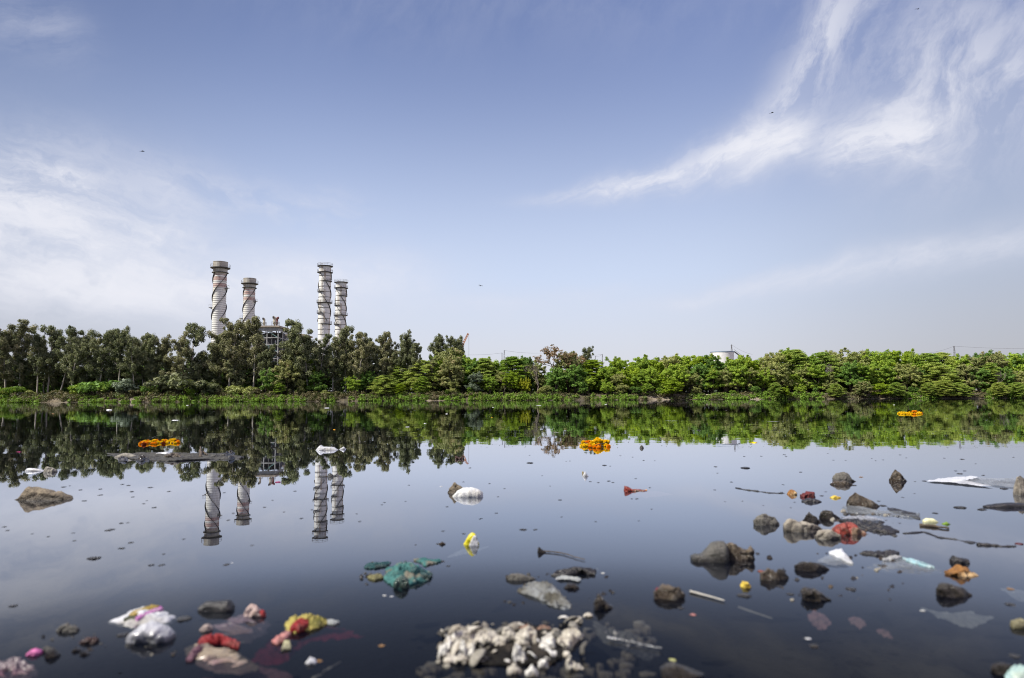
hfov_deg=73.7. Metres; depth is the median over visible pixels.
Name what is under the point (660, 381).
broadleaf tree
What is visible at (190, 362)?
sapling
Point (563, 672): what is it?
sunken shell
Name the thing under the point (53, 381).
sapling
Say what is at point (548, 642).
shell fragment
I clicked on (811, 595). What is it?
rock
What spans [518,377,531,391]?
bush
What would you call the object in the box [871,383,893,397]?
bush
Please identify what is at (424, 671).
sunken shell
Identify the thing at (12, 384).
sapling
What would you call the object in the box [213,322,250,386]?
eucalyptus tree
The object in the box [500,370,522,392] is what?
bush
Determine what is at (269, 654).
sunken cloth
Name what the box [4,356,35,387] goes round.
sapling
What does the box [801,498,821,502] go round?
scum lump
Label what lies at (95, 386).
shrub
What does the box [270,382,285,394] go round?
bush
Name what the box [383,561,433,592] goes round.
cloth heap
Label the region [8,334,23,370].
eucalyptus tree
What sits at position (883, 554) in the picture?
scum mat
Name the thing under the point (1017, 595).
film
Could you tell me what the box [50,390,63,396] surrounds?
shrub
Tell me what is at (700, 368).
broadleaf tree
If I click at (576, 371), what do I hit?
broadleaf tree
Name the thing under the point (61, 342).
eucalyptus tree
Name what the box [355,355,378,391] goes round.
sapling
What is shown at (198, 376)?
eucalyptus tree
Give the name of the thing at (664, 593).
rock
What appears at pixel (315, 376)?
bush
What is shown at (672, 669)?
rock
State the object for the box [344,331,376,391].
eucalyptus tree
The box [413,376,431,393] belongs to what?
bush
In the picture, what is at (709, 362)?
broadleaf tree
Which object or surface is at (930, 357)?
acacia tree
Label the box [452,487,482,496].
foam block
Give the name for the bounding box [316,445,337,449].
plastic bag
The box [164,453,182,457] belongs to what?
trash heap
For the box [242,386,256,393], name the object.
shrub
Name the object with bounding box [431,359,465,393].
broadleaf tree
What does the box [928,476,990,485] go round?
film
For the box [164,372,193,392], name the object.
shrub
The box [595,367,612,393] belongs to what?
broadleaf tree
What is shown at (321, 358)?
eucalyptus tree
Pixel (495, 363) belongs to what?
broadleaf tree
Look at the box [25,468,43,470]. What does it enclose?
plastic bottle
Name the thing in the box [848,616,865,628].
sunken scrap
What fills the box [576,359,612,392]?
acacia tree
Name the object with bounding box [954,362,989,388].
broadleaf tree
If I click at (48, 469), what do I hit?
plastic bag
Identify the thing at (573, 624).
shell chip
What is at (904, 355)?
broadleaf tree
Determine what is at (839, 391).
bush
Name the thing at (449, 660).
shell chip
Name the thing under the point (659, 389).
bush
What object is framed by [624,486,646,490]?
wrapper
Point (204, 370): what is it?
sapling
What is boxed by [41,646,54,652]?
scum lump
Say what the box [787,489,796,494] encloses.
flower head
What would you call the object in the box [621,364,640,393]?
broadleaf tree
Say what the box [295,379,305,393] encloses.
bush
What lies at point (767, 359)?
broadleaf tree
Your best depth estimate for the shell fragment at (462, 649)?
1.45 m
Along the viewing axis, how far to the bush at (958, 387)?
149.38 m
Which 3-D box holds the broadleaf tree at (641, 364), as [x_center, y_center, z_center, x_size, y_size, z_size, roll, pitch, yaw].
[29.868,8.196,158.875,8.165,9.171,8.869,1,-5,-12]
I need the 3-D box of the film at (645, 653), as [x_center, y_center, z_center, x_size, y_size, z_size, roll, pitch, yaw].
[0.248,0.689,1.573,0.094,0.008,0.286,2,-5,-21]
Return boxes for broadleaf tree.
[257,367,285,392]
[304,359,317,390]
[427,354,443,390]
[429,347,469,389]
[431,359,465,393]
[455,354,476,391]
[460,357,478,387]
[485,356,505,392]
[516,355,534,391]
[526,360,546,390]
[543,367,568,391]
[553,351,582,392]
[563,362,593,392]
[593,356,626,392]
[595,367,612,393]
[608,356,630,391]
[609,372,629,391]
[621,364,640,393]
[624,355,654,383]
[626,369,654,390]
[643,354,664,391]
[643,365,661,393]
[654,373,669,389]
[658,363,690,389]
[659,353,681,375]
[675,355,694,391]
[680,370,704,392]
[682,353,716,387]
[689,362,711,390]
[696,355,726,391]
[702,367,724,392]
[711,355,741,391]
[714,367,739,392]
[725,355,750,391]
[727,363,751,392]
[735,355,759,390]
[740,367,760,391]
[746,355,771,369]
[750,367,775,390]
[758,350,791,379]
[762,362,798,387]
[775,347,795,378]
[779,373,803,391]
[793,354,826,390]
[795,366,814,388]
[799,363,829,390]
[818,350,845,383]
[818,372,837,393]
[829,349,872,390]
[835,360,866,392]
[843,347,879,375]
[853,363,878,385]
[860,349,892,390]
[867,360,897,390]
[879,348,916,369]
[880,367,905,390]
[883,349,901,366]
[889,362,925,390]
[899,353,929,387]
[910,368,928,388]
[942,353,973,379]
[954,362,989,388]
[959,351,985,390]
[969,349,1001,367]
[969,367,990,391]
[982,351,1009,384]
[999,352,1023,387]
[999,367,1016,384]
[1006,353,1023,372]
[1007,370,1023,386]
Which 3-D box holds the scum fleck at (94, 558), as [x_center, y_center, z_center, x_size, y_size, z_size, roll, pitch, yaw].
[-1.452,0.764,2.375,0.049,0.010,0.038,2,-5,-25]
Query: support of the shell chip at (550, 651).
on the mud mound
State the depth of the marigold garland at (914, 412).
21.04 m
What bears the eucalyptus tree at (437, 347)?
on the bank
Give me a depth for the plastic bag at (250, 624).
1.65 m
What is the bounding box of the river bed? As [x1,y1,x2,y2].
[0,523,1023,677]
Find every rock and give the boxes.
[15,486,72,500]
[448,482,462,492]
[506,573,535,581]
[594,594,612,612]
[653,584,684,602]
[660,660,712,677]
[690,541,728,567]
[726,542,755,565]
[753,514,779,524]
[783,518,822,535]
[794,561,828,572]
[800,587,831,603]
[802,512,820,522]
[815,529,840,541]
[819,510,839,518]
[830,480,852,484]
[832,472,855,481]
[846,492,879,506]
[889,470,906,481]
[935,582,971,600]
[990,662,1011,677]
[1010,618,1023,630]
[1013,476,1023,494]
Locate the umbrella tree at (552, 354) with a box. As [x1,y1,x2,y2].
[532,344,586,367]
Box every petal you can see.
[808,644,819,648]
[922,518,937,522]
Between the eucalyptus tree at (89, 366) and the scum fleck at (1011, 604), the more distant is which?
the eucalyptus tree at (89, 366)
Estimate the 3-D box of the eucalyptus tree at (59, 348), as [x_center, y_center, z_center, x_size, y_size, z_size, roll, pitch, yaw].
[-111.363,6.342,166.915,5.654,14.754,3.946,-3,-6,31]
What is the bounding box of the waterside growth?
[0,390,1023,402]
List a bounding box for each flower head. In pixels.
[26,648,42,656]
[740,581,750,588]
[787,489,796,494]
[800,491,814,497]
[944,564,977,577]
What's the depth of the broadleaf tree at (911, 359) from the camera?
158.83 m
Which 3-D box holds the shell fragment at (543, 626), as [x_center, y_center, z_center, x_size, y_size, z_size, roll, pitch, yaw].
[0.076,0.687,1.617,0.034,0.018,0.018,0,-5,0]
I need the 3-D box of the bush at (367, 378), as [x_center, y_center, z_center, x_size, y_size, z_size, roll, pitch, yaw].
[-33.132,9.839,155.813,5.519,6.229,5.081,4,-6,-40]
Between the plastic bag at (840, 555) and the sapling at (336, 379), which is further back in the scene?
the sapling at (336, 379)
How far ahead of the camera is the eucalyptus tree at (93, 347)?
163.23 m
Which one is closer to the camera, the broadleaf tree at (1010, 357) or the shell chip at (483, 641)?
the shell chip at (483, 641)
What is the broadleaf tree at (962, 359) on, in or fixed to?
on the bank
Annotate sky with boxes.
[0,0,1023,394]
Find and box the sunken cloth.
[250,626,363,665]
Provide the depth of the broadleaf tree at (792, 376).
155.45 m
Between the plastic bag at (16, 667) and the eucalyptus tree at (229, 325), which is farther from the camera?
the eucalyptus tree at (229, 325)
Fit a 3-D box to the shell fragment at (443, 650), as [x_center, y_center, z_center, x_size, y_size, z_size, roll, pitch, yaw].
[-0.147,0.669,1.458,0.024,0.037,0.021,0,-5,0]
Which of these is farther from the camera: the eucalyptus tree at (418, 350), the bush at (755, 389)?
the eucalyptus tree at (418, 350)
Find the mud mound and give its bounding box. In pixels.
[437,624,568,668]
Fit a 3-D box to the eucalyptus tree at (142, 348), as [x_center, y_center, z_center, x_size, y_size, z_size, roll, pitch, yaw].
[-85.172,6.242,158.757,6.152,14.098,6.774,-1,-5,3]
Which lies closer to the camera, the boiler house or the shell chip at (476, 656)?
the shell chip at (476, 656)
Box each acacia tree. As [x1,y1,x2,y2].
[368,375,399,393]
[386,365,413,392]
[393,384,407,394]
[400,360,441,391]
[468,358,498,392]
[495,356,532,391]
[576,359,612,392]
[781,349,817,386]
[807,352,847,390]
[909,362,964,388]
[914,353,950,383]
[934,352,970,388]
[939,367,961,388]
[980,362,1006,388]
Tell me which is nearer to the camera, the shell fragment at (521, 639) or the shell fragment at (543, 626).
the shell fragment at (521, 639)
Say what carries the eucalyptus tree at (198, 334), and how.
on the bank
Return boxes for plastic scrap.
[305,657,316,665]
[439,626,470,650]
[464,629,501,652]
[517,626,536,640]
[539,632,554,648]
[557,627,583,650]
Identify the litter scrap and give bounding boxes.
[118,456,127,461]
[136,455,145,461]
[436,659,441,665]
[443,663,449,670]
[542,621,549,625]
[600,592,606,597]
[766,555,772,560]
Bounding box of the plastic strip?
[607,636,661,648]
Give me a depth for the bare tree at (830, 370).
154.93 m
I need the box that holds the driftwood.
[983,502,1023,507]
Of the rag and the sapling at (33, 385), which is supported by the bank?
the sapling at (33, 385)
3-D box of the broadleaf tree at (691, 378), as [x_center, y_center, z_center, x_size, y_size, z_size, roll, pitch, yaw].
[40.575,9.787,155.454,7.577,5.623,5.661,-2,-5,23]
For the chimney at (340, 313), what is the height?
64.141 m
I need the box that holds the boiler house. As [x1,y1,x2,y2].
[259,316,288,364]
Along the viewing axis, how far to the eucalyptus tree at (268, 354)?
154.91 m
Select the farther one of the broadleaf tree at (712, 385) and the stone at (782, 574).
the broadleaf tree at (712, 385)
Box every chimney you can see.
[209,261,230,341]
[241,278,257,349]
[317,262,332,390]
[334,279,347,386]
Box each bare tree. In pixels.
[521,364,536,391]
[528,365,539,389]
[821,364,831,382]
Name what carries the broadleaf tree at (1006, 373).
on the bank
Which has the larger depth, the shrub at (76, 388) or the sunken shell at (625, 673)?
the shrub at (76, 388)
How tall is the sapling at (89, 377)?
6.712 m
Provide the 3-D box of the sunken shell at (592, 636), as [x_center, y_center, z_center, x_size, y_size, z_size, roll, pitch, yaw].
[0.191,0.705,1.617,0.032,0.017,0.056,0,-5,0]
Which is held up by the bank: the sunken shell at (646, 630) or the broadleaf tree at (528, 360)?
the broadleaf tree at (528, 360)
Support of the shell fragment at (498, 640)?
on the mud mound
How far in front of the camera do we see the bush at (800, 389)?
151.73 m
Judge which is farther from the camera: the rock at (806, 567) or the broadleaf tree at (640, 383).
the broadleaf tree at (640, 383)
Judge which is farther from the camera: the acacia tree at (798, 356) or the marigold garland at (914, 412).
the acacia tree at (798, 356)
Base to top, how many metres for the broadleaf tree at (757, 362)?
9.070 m
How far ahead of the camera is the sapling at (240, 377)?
156.44 m
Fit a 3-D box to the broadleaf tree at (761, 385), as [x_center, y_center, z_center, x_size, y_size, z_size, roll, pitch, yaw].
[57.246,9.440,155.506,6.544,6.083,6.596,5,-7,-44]
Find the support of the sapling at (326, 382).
on the bank
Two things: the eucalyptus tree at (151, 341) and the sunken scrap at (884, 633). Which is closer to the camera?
the sunken scrap at (884, 633)
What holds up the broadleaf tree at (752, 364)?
on the bank
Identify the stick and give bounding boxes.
[312,661,340,677]
[919,523,948,528]
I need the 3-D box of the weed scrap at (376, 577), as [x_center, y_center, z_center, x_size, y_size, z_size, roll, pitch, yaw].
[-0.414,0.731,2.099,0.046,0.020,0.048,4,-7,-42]
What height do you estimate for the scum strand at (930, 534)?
0.012 m
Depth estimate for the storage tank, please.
374.87 m
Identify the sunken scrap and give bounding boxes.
[808,609,830,630]
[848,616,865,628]
[876,628,892,638]
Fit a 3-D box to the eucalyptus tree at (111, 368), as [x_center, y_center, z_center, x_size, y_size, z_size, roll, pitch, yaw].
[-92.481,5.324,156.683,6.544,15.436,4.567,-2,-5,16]
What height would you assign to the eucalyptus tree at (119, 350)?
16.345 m
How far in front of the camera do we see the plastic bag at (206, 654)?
1.46 m
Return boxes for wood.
[1,361,1020,394]
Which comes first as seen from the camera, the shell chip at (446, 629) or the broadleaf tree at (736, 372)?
the shell chip at (446, 629)
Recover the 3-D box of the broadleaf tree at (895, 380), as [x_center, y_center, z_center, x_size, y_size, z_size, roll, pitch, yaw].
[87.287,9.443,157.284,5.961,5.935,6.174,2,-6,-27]
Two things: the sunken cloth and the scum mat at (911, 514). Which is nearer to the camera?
the sunken cloth
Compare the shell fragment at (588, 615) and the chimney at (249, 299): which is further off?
the chimney at (249, 299)
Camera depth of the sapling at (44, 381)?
162.16 m
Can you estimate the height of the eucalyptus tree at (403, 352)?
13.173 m
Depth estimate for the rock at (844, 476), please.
4.42 m
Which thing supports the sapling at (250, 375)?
on the bank
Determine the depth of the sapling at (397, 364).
157.01 m
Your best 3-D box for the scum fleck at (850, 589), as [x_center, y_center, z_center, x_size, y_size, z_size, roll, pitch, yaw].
[0.968,0.716,1.952,0.030,0.009,0.038,-3,-6,31]
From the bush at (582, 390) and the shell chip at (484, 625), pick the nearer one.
the shell chip at (484, 625)
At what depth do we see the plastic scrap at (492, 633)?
1.53 m
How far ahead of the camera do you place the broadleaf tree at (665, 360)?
159.37 m
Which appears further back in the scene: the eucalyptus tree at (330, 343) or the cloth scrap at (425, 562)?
the eucalyptus tree at (330, 343)
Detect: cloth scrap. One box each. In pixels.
[364,561,390,570]
[413,557,440,567]
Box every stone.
[44,649,60,659]
[56,623,79,634]
[71,647,81,652]
[79,637,99,644]
[79,650,90,656]
[198,600,234,613]
[760,568,779,583]
[776,569,788,581]
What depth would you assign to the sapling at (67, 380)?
160.73 m
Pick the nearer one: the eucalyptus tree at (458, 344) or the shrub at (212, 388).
the shrub at (212, 388)
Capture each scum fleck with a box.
[87,557,102,559]
[116,632,129,637]
[177,616,191,621]
[737,593,751,597]
[844,587,855,591]
[1005,603,1017,606]
[1007,653,1020,658]
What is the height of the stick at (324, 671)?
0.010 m
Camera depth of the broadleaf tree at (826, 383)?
154.33 m
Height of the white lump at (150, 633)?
0.052 m
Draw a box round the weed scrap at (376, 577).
[367,573,383,582]
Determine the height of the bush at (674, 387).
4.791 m
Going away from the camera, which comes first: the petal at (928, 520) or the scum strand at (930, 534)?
the scum strand at (930, 534)
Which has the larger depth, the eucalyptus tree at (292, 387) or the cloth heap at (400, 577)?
the eucalyptus tree at (292, 387)
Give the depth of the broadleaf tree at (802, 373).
155.93 m
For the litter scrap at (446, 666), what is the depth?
1.40 m
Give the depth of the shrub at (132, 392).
151.39 m
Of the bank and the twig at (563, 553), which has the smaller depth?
the twig at (563, 553)
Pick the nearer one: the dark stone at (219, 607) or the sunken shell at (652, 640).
the sunken shell at (652, 640)
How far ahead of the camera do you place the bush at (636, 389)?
150.30 m
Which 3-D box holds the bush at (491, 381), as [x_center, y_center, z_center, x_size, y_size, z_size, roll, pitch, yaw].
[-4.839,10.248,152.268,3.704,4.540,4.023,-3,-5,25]
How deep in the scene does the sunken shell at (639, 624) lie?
1.68 m
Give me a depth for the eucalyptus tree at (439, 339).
169.79 m
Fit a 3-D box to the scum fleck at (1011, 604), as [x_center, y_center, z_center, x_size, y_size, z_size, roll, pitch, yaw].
[1.317,0.702,1.802,0.029,0.007,0.029,-2,-5,21]
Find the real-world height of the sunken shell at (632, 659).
0.027 m
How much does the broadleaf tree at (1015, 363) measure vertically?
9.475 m
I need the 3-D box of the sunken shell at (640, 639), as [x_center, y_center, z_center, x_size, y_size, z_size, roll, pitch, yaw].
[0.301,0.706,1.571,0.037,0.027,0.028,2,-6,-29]
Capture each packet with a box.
[108,604,176,630]
[463,533,478,548]
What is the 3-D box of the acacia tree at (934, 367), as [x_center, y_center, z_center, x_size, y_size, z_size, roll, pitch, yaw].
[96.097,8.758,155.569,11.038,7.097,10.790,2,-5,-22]
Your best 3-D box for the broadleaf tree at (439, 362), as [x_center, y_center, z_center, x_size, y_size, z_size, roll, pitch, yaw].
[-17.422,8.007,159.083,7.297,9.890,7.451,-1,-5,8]
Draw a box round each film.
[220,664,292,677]
[446,546,488,557]
[556,575,580,580]
[592,621,660,661]
[841,515,882,520]
[921,607,993,627]
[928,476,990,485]
[966,477,1015,486]
[1001,586,1023,601]
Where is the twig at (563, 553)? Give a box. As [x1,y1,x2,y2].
[544,550,584,559]
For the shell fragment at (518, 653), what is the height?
0.050 m
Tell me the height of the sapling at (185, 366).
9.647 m
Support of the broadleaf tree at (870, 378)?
on the bank
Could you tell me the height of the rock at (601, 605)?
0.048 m
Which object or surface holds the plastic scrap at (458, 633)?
on the mud mound
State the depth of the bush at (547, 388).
151.25 m
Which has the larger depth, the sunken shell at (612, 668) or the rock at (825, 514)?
the rock at (825, 514)
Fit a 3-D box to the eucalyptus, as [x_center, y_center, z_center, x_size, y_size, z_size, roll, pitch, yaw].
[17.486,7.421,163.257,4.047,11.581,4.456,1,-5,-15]
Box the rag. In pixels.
[517,581,571,611]
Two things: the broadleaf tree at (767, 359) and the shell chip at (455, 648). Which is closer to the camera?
the shell chip at (455, 648)
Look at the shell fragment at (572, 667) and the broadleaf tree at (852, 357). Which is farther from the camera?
the broadleaf tree at (852, 357)
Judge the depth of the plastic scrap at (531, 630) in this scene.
1.57 m
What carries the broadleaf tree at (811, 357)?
on the bank
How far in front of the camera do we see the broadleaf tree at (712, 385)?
154.63 m
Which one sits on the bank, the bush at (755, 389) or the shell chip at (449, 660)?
the bush at (755, 389)
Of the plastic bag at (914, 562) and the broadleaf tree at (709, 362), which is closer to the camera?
the plastic bag at (914, 562)
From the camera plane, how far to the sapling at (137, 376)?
155.70 m
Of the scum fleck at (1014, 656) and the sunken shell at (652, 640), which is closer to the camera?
the scum fleck at (1014, 656)
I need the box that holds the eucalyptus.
[576,346,593,363]
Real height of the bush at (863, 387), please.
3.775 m
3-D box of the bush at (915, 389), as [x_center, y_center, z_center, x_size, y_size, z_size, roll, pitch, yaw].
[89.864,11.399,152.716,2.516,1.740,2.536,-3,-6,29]
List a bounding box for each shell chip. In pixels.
[437,631,445,638]
[443,626,450,632]
[443,656,453,663]
[447,624,460,635]
[451,639,462,656]
[469,648,485,668]
[471,626,482,633]
[479,638,485,646]
[480,622,488,629]
[495,626,511,633]
[507,622,518,631]
[545,648,553,656]
[553,631,561,638]
[558,615,568,618]
[562,651,569,657]
[563,616,578,623]
[568,621,578,630]
[580,641,587,655]
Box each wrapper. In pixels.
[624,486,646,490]
[832,522,866,536]
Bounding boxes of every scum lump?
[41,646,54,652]
[564,583,578,589]
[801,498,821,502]
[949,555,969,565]
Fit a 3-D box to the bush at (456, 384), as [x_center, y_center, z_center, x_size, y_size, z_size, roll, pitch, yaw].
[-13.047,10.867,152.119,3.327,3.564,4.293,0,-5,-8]
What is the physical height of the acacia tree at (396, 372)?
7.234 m
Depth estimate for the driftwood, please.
3.36 m
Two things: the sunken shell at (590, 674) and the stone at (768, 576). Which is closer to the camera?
the sunken shell at (590, 674)
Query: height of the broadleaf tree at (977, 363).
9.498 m
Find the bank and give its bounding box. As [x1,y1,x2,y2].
[2,390,1022,402]
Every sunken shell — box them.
[416,666,429,677]
[424,661,442,677]
[452,672,463,677]
[458,666,468,670]
[472,667,481,677]
[474,667,487,677]
[486,668,496,677]
[518,668,526,677]
[540,671,545,677]
[546,662,559,677]
[558,657,567,667]
[560,667,570,677]
[564,674,583,677]
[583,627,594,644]
[583,663,589,675]
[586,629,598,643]
[587,668,593,677]
[596,663,602,677]
[598,671,612,677]
[607,658,621,666]
[609,660,615,671]
[615,669,630,677]
[615,671,620,677]
[619,662,633,673]
[621,651,627,658]
[624,629,641,637]
[625,652,638,666]
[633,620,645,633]
[637,637,647,642]
[639,671,656,677]
[642,625,650,636]
[643,637,656,646]
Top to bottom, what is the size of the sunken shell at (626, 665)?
0.021 m
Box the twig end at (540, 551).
[537,547,545,554]
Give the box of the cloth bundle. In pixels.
[272,613,339,652]
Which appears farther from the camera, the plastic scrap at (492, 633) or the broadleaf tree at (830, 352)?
the broadleaf tree at (830, 352)
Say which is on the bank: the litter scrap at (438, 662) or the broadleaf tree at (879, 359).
the broadleaf tree at (879, 359)
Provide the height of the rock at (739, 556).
0.076 m
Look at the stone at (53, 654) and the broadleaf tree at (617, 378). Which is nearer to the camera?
the stone at (53, 654)
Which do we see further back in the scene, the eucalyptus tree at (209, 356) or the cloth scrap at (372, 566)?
the eucalyptus tree at (209, 356)
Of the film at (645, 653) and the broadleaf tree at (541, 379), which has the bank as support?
the broadleaf tree at (541, 379)
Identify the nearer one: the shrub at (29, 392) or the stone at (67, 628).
the stone at (67, 628)
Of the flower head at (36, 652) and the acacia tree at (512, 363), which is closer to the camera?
the flower head at (36, 652)
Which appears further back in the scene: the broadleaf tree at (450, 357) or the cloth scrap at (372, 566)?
the broadleaf tree at (450, 357)
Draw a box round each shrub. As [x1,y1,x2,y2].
[0,386,25,397]
[25,390,36,395]
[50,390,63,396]
[68,385,77,393]
[69,382,89,393]
[77,380,119,394]
[111,378,139,394]
[128,390,143,395]
[140,380,169,393]
[142,374,171,394]
[148,389,160,394]
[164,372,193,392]
[178,379,214,396]
[183,388,198,395]
[200,382,223,395]
[224,385,244,393]
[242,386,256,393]
[251,388,263,394]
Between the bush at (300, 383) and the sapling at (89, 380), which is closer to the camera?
the bush at (300, 383)
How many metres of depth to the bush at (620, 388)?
150.66 m
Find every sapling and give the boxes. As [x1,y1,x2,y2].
[0,360,16,387]
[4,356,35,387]
[6,373,17,386]
[27,375,38,391]
[31,356,54,393]
[39,364,66,389]
[54,358,82,386]
[55,373,68,389]
[73,355,98,391]
[78,370,95,382]
[103,361,120,392]
[121,355,144,390]
[143,352,165,379]
[171,356,188,393]
[188,357,204,381]
[198,356,210,381]
[202,362,222,387]
[221,356,238,387]
[224,362,250,385]
[243,356,257,387]
[255,371,266,392]
[315,355,331,389]
[327,357,343,391]
[346,355,355,391]
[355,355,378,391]
[386,357,407,383]
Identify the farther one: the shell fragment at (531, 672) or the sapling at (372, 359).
the sapling at (372, 359)
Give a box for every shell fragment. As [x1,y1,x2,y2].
[437,643,448,661]
[451,629,470,643]
[452,656,467,663]
[458,639,474,655]
[477,634,491,645]
[491,635,505,645]
[502,627,515,638]
[507,662,520,676]
[512,643,526,661]
[514,631,536,646]
[525,664,538,677]
[537,625,550,628]
[538,659,547,669]
[540,636,554,649]
[566,657,582,672]
[569,616,582,623]
[583,612,592,617]
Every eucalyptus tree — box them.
[0,319,38,393]
[0,323,22,387]
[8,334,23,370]
[26,330,53,393]
[35,324,67,391]
[48,339,68,387]
[54,325,81,390]
[60,336,88,385]
[72,330,102,381]
[82,328,124,392]
[89,337,111,367]
[94,329,124,393]
[104,325,130,380]
[118,334,147,383]
[136,335,150,394]
[139,332,162,379]
[155,334,171,371]
[159,330,191,390]
[175,322,208,378]
[193,364,202,381]
[201,330,229,380]
[207,342,221,381]
[208,334,227,385]
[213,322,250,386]
[218,317,250,382]
[243,316,271,386]
[256,344,275,390]
[257,349,277,390]
[276,347,302,383]
[278,318,309,388]
[288,352,295,394]
[290,328,319,389]
[310,333,335,393]
[323,338,346,390]
[323,342,332,380]
[333,325,354,391]
[343,336,354,360]
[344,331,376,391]
[355,333,376,390]
[374,331,394,389]
[374,338,403,375]
[391,339,415,382]
[399,329,412,392]
[407,342,422,394]
[427,333,446,390]
[432,339,444,352]
[443,335,455,353]
[451,335,463,388]
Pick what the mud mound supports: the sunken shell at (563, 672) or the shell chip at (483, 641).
the shell chip at (483, 641)
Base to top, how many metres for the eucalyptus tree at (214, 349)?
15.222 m
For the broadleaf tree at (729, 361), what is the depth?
159.90 m
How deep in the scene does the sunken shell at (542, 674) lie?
1.38 m
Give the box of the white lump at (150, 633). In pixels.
[126,620,175,646]
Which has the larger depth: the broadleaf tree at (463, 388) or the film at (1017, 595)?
the broadleaf tree at (463, 388)
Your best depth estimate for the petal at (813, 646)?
1.50 m
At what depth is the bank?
150.40 m
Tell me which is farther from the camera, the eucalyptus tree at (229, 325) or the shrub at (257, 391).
the eucalyptus tree at (229, 325)
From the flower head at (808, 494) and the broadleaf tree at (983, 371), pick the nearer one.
the flower head at (808, 494)
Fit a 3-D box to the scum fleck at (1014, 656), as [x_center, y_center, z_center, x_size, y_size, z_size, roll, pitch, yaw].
[1.064,0.672,1.447,0.028,0.007,0.022,3,-6,-35]
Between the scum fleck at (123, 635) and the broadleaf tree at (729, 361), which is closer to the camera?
the scum fleck at (123, 635)
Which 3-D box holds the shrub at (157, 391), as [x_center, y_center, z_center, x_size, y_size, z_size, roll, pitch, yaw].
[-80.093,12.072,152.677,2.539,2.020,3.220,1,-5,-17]
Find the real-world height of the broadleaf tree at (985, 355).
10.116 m
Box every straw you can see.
[689,590,724,600]
[738,606,772,618]
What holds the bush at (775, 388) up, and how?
on the bank
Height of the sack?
0.054 m
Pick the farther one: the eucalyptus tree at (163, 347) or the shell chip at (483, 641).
the eucalyptus tree at (163, 347)
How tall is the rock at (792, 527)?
0.068 m
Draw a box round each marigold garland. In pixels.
[138,438,180,444]
[579,437,610,447]
[897,410,922,413]
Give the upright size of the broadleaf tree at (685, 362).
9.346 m
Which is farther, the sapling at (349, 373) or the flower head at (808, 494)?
the sapling at (349, 373)
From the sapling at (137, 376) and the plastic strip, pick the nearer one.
the plastic strip
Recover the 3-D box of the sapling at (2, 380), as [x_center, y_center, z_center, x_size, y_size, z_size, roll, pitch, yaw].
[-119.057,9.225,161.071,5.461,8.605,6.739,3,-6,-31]
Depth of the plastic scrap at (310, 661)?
1.42 m
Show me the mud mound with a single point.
(500, 655)
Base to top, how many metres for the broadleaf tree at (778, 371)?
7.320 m
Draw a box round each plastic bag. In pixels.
[0,657,39,677]
[43,466,57,472]
[184,633,259,674]
[199,604,271,643]
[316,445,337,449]
[829,548,852,565]
[882,555,933,569]
[1004,664,1023,677]
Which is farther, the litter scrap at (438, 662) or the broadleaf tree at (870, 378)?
the broadleaf tree at (870, 378)
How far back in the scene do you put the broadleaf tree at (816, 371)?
154.86 m
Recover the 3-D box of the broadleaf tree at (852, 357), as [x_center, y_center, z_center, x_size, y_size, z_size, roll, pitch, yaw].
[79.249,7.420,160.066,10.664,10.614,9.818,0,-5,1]
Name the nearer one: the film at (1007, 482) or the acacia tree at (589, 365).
the film at (1007, 482)
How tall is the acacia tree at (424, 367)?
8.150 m
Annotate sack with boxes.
[114,453,135,457]
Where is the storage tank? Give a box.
[710,350,740,362]
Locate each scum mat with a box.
[107,452,243,460]
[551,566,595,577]
[839,518,898,532]
[859,549,899,557]
[887,507,919,518]
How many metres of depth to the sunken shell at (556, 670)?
1.42 m
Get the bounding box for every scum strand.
[735,487,774,492]
[904,531,964,541]
[976,542,1016,546]
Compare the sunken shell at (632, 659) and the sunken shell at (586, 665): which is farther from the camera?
the sunken shell at (632, 659)
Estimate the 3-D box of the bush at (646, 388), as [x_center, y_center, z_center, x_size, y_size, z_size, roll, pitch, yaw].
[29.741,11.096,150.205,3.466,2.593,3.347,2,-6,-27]
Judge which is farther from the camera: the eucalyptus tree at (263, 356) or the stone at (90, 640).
the eucalyptus tree at (263, 356)
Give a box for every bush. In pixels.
[265,360,302,394]
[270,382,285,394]
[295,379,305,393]
[305,370,327,392]
[344,375,361,391]
[353,370,376,393]
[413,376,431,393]
[446,380,460,392]
[464,371,483,392]
[481,375,498,393]
[494,370,511,391]
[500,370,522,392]
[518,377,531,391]
[537,387,545,393]
[542,385,552,393]
[578,386,587,395]
[582,375,595,392]
[600,382,615,393]
[616,385,624,392]
[630,386,641,392]
[640,384,654,393]
[654,387,663,393]
[659,378,684,397]
[690,386,700,394]
[750,386,761,393]
[768,382,782,396]
[779,386,792,395]
[793,385,806,391]
[826,383,844,397]
[851,381,872,397]
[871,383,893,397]
[886,382,906,395]
[907,386,918,392]
[918,382,937,395]
[934,380,956,397]
[948,382,975,396]
[986,382,1009,395]
[1005,382,1023,395]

